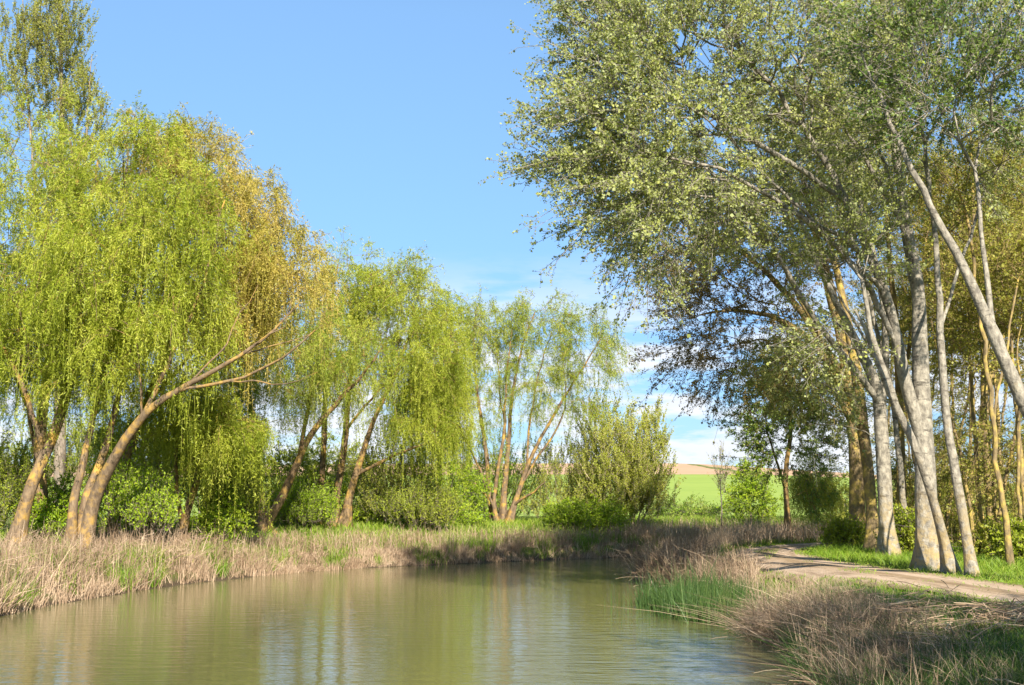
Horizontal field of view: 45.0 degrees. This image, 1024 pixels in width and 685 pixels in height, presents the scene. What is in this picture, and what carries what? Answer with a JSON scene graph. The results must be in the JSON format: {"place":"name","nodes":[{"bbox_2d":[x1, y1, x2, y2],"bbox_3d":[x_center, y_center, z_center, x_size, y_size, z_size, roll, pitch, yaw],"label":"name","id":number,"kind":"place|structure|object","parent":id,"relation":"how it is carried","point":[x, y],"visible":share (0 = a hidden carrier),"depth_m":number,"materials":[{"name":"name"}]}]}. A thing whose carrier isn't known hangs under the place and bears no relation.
{"place":"outdoors","nodes":[
{"label":"outdoors","id":0,"kind":"place"},
{"bbox_2d":[0,557,801,684],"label":"water","id":1,"kind":"structure","parent":0,"point":[544,622],"depth_m":23.91,"materials":[{"name":"green liquid"}]},
{"bbox_2d":[7,463,876,478],"bbox_3d":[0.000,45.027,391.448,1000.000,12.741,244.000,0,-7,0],"label":"ploughed field","id":2,"kind":"structure","parent":0,"point":[687,469],"depth_m":319.54,"materials":[{"name":"brown soil"}]},
{"bbox_2d":[0,474,1021,516],"bbox_3d":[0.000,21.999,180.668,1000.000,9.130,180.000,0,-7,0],"label":"green field","id":3,"kind":"structure","parent":0,"point":[701,485],"depth_m":181.49,"materials":[{"name":"green plant"}]},
{"bbox_2d":[0,464,1023,684],"bbox_3d":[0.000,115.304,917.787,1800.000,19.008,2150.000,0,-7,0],"label":"ground","id":4,"kind":"structure","parent":0,"point":[525,552],"depth_m":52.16,"materials":[{"name":"plant"}]},
{"bbox_2d":[0,429,60,529],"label":"bush","id":5,"kind":"object","parent":4,"relation":"on","point":[14,488],"visible":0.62,"depth_m":43.05,"materials":[{"name":"green plant"}]},
{"bbox_2d":[10,468,99,540],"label":"bush","id":6,"kind":"object","parent":4,"relation":"on","point":[57,511],"visible":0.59,"depth_m":42.20,"materials":[{"name":"green plant"}]},
{"bbox_2d":[0,410,109,501],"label":"bush","id":7,"kind":"object","parent":4,"relation":"on","point":[69,458],"visible":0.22,"depth_m":60.68,"materials":[{"name":"green plant"}]},
{"bbox_2d":[0,0,119,502],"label":"poplar tree","id":8,"kind":"object","parent":4,"relation":"on","point":[44,48],"visible":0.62,"depth_m":61.93,"materials":[{"name":"green plant"}]},
{"bbox_2d":[0,126,165,537],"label":"willow tree","id":9,"kind":"object","parent":4,"relation":"on","point":[43,490],"visible":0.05,"depth_m":43.49,"materials":[{"name":"green plant"}]},
{"bbox_2d":[0,72,169,546],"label":"willow tree","id":10,"kind":"object","parent":4,"relation":"on","point":[23,510],"visible":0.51,"depth_m":39.73,"materials":[{"name":"green plant"}]},
{"bbox_2d":[74,431,170,541],"bbox_3d":[-12.988,5.155,41.456,3.173,4.429,3.095,0,-7,0],"label":"bush","id":11,"kind":"object","parent":4,"relation":"on","point":[110,509],"visible":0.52,"depth_m":41.05,"materials":[{"name":"green plant"}]},
{"bbox_2d":[71,364,205,531],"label":"willow tree","id":12,"kind":"object","parent":4,"relation":"on","point":[97,446],"visible":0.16,"depth_m":48.69,"materials":[{"name":"green plant"}]},
{"bbox_2d":[87,439,201,522],"bbox_3d":[-16.131,5.921,55.389,5.778,5.112,4.783,0,-7,0],"label":"bush","id":13,"kind":"object","parent":4,"relation":"on","point":[184,492],"visible":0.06,"depth_m":54.95,"materials":[{"name":"green plant"}]},
{"bbox_2d":[110,465,185,547],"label":"bush","id":14,"kind":"object","parent":4,"relation":"on","point":[153,508],"visible":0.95,"depth_m":40.24,"materials":[{"name":"green plant"}]},
{"bbox_2d":[0,90,321,560],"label":"willow tree","id":15,"kind":"object","parent":4,"relation":"on","point":[172,326],"visible":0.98,"depth_m":38.06,"materials":[{"name":"green plant"}]},
{"bbox_2d":[109,366,282,541],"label":"willow tree","id":16,"kind":"object","parent":4,"relation":"on","point":[214,450],"visible":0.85,"depth_m":42.56,"materials":[{"name":"green plant"}]},
{"bbox_2d":[186,480,258,547],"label":"bush","id":17,"kind":"object","parent":4,"relation":"on","point":[226,521],"visible":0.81,"depth_m":43.75,"materials":[{"name":"green plant"}]},
{"bbox_2d":[98,102,355,544],"bbox_3d":[-10.258,-0.725,43.209,9.353,16.033,7.159,0,-7,0],"label":"willow tree","id":18,"kind":"object","parent":4,"relation":"on","point":[278,272],"visible":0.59,"depth_m":42.59,"materials":[{"name":"green plant"}]},
{"bbox_2d":[195,454,282,544],"bbox_3d":[-10.133,5.725,45.305,3.164,4.400,2.894,4,-8,-30],"label":"bush","id":19,"kind":"object","parent":4,"relation":"on","point":[252,499],"visible":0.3,"depth_m":45.09,"materials":[{"name":"green plant"}]},
{"bbox_2d":[249,439,338,525],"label":"bush","id":20,"kind":"object","parent":4,"relation":"on","point":[308,470],"visible":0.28,"depth_m":58.32,"materials":[{"name":"green plant"}]},
{"bbox_2d":[182,292,415,533],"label":"willow tree","id":21,"kind":"object","parent":4,"relation":"on","point":[323,378],"visible":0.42,"depth_m":52.19,"materials":[{"name":"green plant"}]},
{"bbox_2d":[264,472,344,529],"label":"bush","id":22,"kind":"object","parent":4,"relation":"on","point":[302,505],"visible":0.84,"depth_m":54.22,"materials":[{"name":"green plant"}]},
{"bbox_2d":[271,431,390,504],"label":"bush","id":23,"kind":"object","parent":4,"relation":"on","point":[332,457],"visible":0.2,"depth_m":72.70,"materials":[{"name":"green plant"}]},
{"bbox_2d":[314,472,391,525],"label":"bush","id":24,"kind":"object","parent":4,"relation":"on","point":[358,516],"visible":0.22,"depth_m":59.58,"materials":[{"name":"green plant"}]},
{"bbox_2d":[286,225,482,526],"bbox_3d":[-6.168,1.498,57.953,10.681,14.627,7.766,-3,-8,21],"label":"willow tree","id":25,"kind":"object","parent":4,"relation":"on","point":[382,291],"visible":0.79,"depth_m":56.86,"materials":[{"name":"green plant"}]},
{"bbox_2d":[343,427,446,524],"bbox_3d":[-5.768,6.294,59.400,5.058,5.423,4.550,3,-8,-24],"label":"bush","id":26,"kind":"object","parent":4,"relation":"on","point":[377,485],"visible":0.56,"depth_m":58.90,"materials":[{"name":"green plant"}]},
{"bbox_2d":[370,474,465,530],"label":"bush","id":27,"kind":"object","parent":4,"relation":"on","point":[431,508],"visible":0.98,"depth_m":56.76,"materials":[{"name":"green plant"}]},
{"bbox_2d":[379,286,487,491],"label":"willow tree","id":28,"kind":"object","parent":4,"relation":"on","point":[452,338],"visible":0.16,"depth_m":62.27,"materials":[{"name":"green plant"}]},
{"bbox_2d":[392,451,495,526],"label":"bush","id":29,"kind":"object","parent":4,"relation":"on","point":[465,513],"visible":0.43,"depth_m":60.92,"materials":[{"name":"green plant"}]},
{"bbox_2d":[449,423,553,517],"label":"bush","id":30,"kind":"object","parent":4,"relation":"on","point":[513,486],"visible":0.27,"depth_m":70.09,"materials":[{"name":"green plant"}]},
{"bbox_2d":[0,513,1023,684],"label":"dry grass","id":31,"kind":"structure","parent":4,"relation":"on","point":[750,532],"depth_m":39.85,"materials":[{"name":"beige plant"}]},
{"bbox_2d":[973,678,1021,684],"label":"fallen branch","id":32,"kind":"object","parent":31,"relation":"on","point":[1002,680],"visible":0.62,"depth_m":13.02,"materials":[{"name":"brown wood"}]},
{"bbox_2d":[435,283,643,523],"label":"willow tree","id":33,"kind":"object","parent":4,"relation":"on","point":[477,330],"visible":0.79,"depth_m":65.39,"materials":[{"name":"green plant"}]},
{"bbox_2d":[513,425,608,518],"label":"bush","id":34,"kind":"object","parent":4,"relation":"on","point":[568,488],"visible":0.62,"depth_m":66.82,"materials":[{"name":"green plant"}]},
{"bbox_2d":[537,490,636,532],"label":"bush","id":35,"kind":"object","parent":4,"relation":"on","point":[568,513],"visible":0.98,"depth_m":62.33,"materials":[{"name":"green plant"}]},
{"bbox_2d":[569,385,686,526],"bbox_3d":[6.115,5.988,65.388,6.313,7.816,5.530,0,-7,0],"label":"willow shrub","id":36,"kind":"object","parent":4,"relation":"on","point":[634,478],"visible":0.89,"depth_m":64.97,"materials":[{"name":"green plant"}]},
{"bbox_2d":[600,508,721,587],"bbox_3d":[5.035,6.561,39.516,4.160,2.713,12.620,0,-7,0],"label":"dead reed clump","id":37,"kind":"object","parent":4,"relation":"on","point":[665,551],"visible":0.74,"depth_m":38.51,"materials":[{"name":"beige plant"}]},
{"bbox_2d":[645,494,733,517],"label":"bush","id":38,"kind":"object","parent":4,"relation":"on","point":[680,510],"visible":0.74,"depth_m":82.06,"materials":[{"name":"green plant"}]},
{"bbox_2d":[706,441,734,530],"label":"sapling","id":39,"kind":"object","parent":4,"relation":"on","point":[722,475],"visible":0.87,"depth_m":65.65,"materials":[{"name":"green plant"}]},
{"bbox_2d":[667,533,775,585],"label":"dead reed clump","id":40,"kind":"object","parent":4,"relation":"on","point":[737,564],"visible":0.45,"depth_m":33.55,"materials":[{"name":"beige plant"}]},
{"bbox_2d":[477,0,1014,570],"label":"poplar tree","id":41,"kind":"object","parent":4,"relation":"on","point":[625,30],"visible":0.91,"depth_m":28.40,"materials":[{"name":"green plant"}]},
{"bbox_2d":[713,456,783,524],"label":"bush","id":42,"kind":"object","parent":4,"relation":"on","point":[747,488],"visible":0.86,"depth_m":69.08,"materials":[{"name":"green plant"}]},
{"bbox_2d":[556,17,947,556],"bbox_3d":[7.527,-2.020,37.682,12.830,17.206,7.833,3,-8,-24],"label":"poplar tree","id":43,"kind":"object","parent":4,"relation":"on","point":[887,539],"visible":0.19,"depth_m":36.52,"materials":[{"name":"green plant"}]},
{"bbox_2d":[619,150,890,527],"bbox_3d":[9.076,-0.241,46.625,10.341,15.955,9.099,2,-8,-17],"label":"poplar tree","id":44,"kind":"object","parent":4,"relation":"on","point":[856,497],"visible":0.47,"depth_m":45.24,"materials":[{"name":"green plant"}]},
{"bbox_2d":[600,575,932,653],"bbox_3d":[5.248,5.007,23.048,5.571,1.519,7.394,2,-8,-15],"label":"dead reed clump","id":45,"kind":"object","parent":4,"relation":"on","point":[752,629],"visible":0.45,"depth_m":22.79,"materials":[{"name":"beige plant"}]},
{"bbox_2d":[711,309,848,530],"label":"birch tree","id":46,"kind":"object","parent":4,"relation":"on","point":[755,444],"visible":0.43,"depth_m":51.49,"materials":[{"name":"green plant"}]},
{"bbox_2d":[774,445,848,534],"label":"bush","id":47,"kind":"object","parent":4,"relation":"on","point":[799,499],"visible":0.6,"depth_m":57.22,"materials":[{"name":"green plant"}]},
{"bbox_2d":[601,551,1023,684],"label":"reeds","id":48,"kind":"object","parent":4,"relation":"on","point":[663,599],"visible":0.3,"depth_m":18.48,"materials":[{"name":"green plant"}]},
{"bbox_2d":[711,102,928,549],"bbox_3d":[10.532,-1.161,42.466,7.937,16.724,7.889,0,-7,0],"label":"poplar tree","id":49,"kind":"object","parent":4,"relation":"on","point":[784,394],"visible":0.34,"depth_m":40.81,"materials":[{"name":"green plant"}]},
{"bbox_2d":[740,135,908,552],"bbox_3d":[9.958,-0.021,38.382,5.010,13.391,5.120,5,-9,-33],"label":"poplar tree","id":50,"kind":"object","parent":4,"relation":"on","point":[902,497],"visible":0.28,"depth_m":38.24,"materials":[{"name":"green plant"}]},
{"bbox_2d":[816,467,848,527],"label":"bush","id":51,"kind":"object","parent":4,"relation":"on","point":[844,499],"visible":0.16,"depth_m":65.19,"materials":[{"name":"green plant"}]},
{"bbox_2d":[815,510,865,547],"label":"bush","id":52,"kind":"object","parent":4,"relation":"on","point":[845,530],"visible":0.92,"depth_m":42.58,"materials":[{"name":"green plant"}]},
{"bbox_2d":[708,599,1002,684],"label":"dead reed clump","id":53,"kind":"object","parent":4,"relation":"on","point":[888,639],"visible":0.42,"depth_m":16.38,"materials":[{"name":"beige plant"}]},
{"bbox_2d":[754,580,968,663],"bbox_3d":[5.468,4.499,19.171,3.632,1.526,5.639,0,-7,0],"label":"dead reed clump","id":54,"kind":"object","parent":4,"relation":"on","point":[888,612],"visible":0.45,"depth_m":18.82,"materials":[{"name":"beige plant"}]},
{"bbox_2d":[765,154,962,575],"bbox_3d":[8.039,0.522,28.622,4.347,9.953,5.079,-2,-8,15],"label":"poplar tree","id":55,"kind":"object","parent":4,"relation":"on","point":[948,560],"visible":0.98,"depth_m":28.33,"materials":[{"name":"green plant"}]},
{"bbox_2d":[833,225,934,508],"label":"tree","id":56,"kind":"object","parent":4,"relation":"on","point":[862,309],"visible":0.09,"depth_m":62.77,"materials":[{"name":"green plant"}]},
{"bbox_2d":[873,498,914,552],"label":"bush","id":57,"kind":"object","parent":4,"relation":"on","point":[904,531],"visible":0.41,"depth_m":36.71,"materials":[{"name":"green plant"}]},
{"bbox_2d":[875,453,914,510],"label":"bush","id":58,"kind":"object","parent":4,"relation":"on","point":[909,470],"visible":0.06,"depth_m":54.60,"materials":[{"name":"green plant"}]},
{"bbox_2d":[779,0,1023,576],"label":"poplar tree","id":59,"kind":"object","parent":4,"relation":"on","point":[970,560],"visible":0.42,"depth_m":28.64,"materials":[{"name":"green plant"}]},
{"bbox_2d":[799,0,1023,418],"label":"poplar tree","id":60,"kind":"object","parent":4,"relation":"on","point":[985,310],"visible":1,"depth_m":25.08,"materials":[{"name":"green plant"}]},
{"bbox_2d":[852,278,972,512],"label":"tree","id":61,"kind":"object","parent":4,"relation":"on","point":[893,381],"visible":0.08,"depth_m":52.10,"materials":[{"name":"green plant"}]},
{"bbox_2d":[809,88,1016,510],"bbox_3d":[14.762,-1.035,46.006,7.762,17.380,7.063,1,-7,-10],"label":"poplar tree","id":62,"kind":"object","parent":4,"relation":"on","point":[897,384],"visible":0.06,"depth_m":45.48,"materials":[{"name":"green plant"}]},
{"bbox_2d":[876,160,973,500],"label":"tree","id":63,"kind":"object","parent":4,"relation":"on","point":[896,243],"visible":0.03,"depth_m":60.81,"materials":[{"name":"green plant"}]},
{"bbox_2d":[858,217,1008,543],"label":"tree","id":64,"kind":"object","parent":4,"relation":"on","point":[903,290],"visible":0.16,"depth_m":44.15,"materials":[{"name":"green plant"}]},
{"bbox_2d":[912,470,974,542],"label":"bush","id":65,"kind":"object","parent":4,"relation":"on","point":[943,512],"visible":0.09,"depth_m":45.08,"materials":[{"name":"green plant"}]},
{"bbox_2d":[881,186,1023,556],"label":"tree","id":66,"kind":"object","parent":4,"relation":"on","point":[966,461],"visible":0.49,"depth_m":36.11,"materials":[{"name":"green plant"}]},
{"bbox_2d":[884,83,1023,522],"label":"poplar tree","id":67,"kind":"object","parent":4,"relation":"on","point":[984,390],"visible":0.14,"depth_m":40.51,"materials":[{"name":"green plant"}]},
{"bbox_2d":[885,117,1023,565],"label":"poplar tree","id":68,"kind":"object","parent":4,"relation":"on","point":[1009,554],"visible":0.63,"depth_m":31.71,"materials":[{"name":"green plant"}]},
{"bbox_2d":[890,212,1021,518],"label":"tree","id":69,"kind":"object","parent":4,"relation":"on","point":[952,405],"visible":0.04,"depth_m":50.28,"materials":[{"name":"green plant"}]},
{"bbox_2d":[902,151,1023,524],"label":"tree","id":70,"kind":"object","parent":4,"relation":"on","point":[969,413],"visible":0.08,"depth_m":47.15,"materials":[{"name":"green plant"}]},
{"bbox_2d":[918,595,1023,643],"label":"dead reed clump","id":71,"kind":"object","parent":4,"relation":"on","point":[998,610],"visible":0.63,"depth_m":16.58,"materials":[{"name":"beige plant"}]},
{"bbox_2d":[926,185,1023,551],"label":"tree","id":72,"kind":"object","parent":4,"relation":"on","point":[1019,463],"visible":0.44,"depth_m":34.51,"materials":[{"name":"green plant"}]},
{"bbox_2d":[927,190,1023,525],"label":"tree","id":73,"kind":"object","parent":4,"relation":"on","point":[1002,464],"visible":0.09,"depth_m":40.23,"materials":[{"name":"green plant"}]},
{"bbox_2d":[950,515,1002,557],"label":"bush","id":74,"kind":"object","parent":4,"relation":"on","point":[980,537],"visible":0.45,"depth_m":35.18,"materials":[{"name":"green plant"}]},
{"bbox_2d":[953,138,1023,519],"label":"tree","id":75,"kind":"object","parent":4,"relation":"on","point":[1006,418],"visible":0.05,"depth_m":56.33,"materials":[{"name":"green plant"}]},
{"bbox_2d":[981,512,1023,564],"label":"bush","id":76,"kind":"object","parent":4,"relation":"on","point":[1017,531],"visible":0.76,"depth_m":32.38,"materials":[{"name":"green plant"}]},
{"bbox_2d":[982,150,1023,511],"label":"tree","id":77,"kind":"object","parent":4,"relation":"on","point":[1010,396],"visible":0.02,"depth_m":46.91,"materials":[{"name":"green plant"}]},
{"bbox_2d":[0,0,1023,482],"label":"sky","id":78,"kind":"structure","parent":0,"point":[383,118],"materials":[{"name":"blue"}]},
{"bbox_2d":[724,542,1023,604],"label":"path","id":79,"kind":"structure","parent":0,"point":[790,560],"depth_m":28.47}
]}

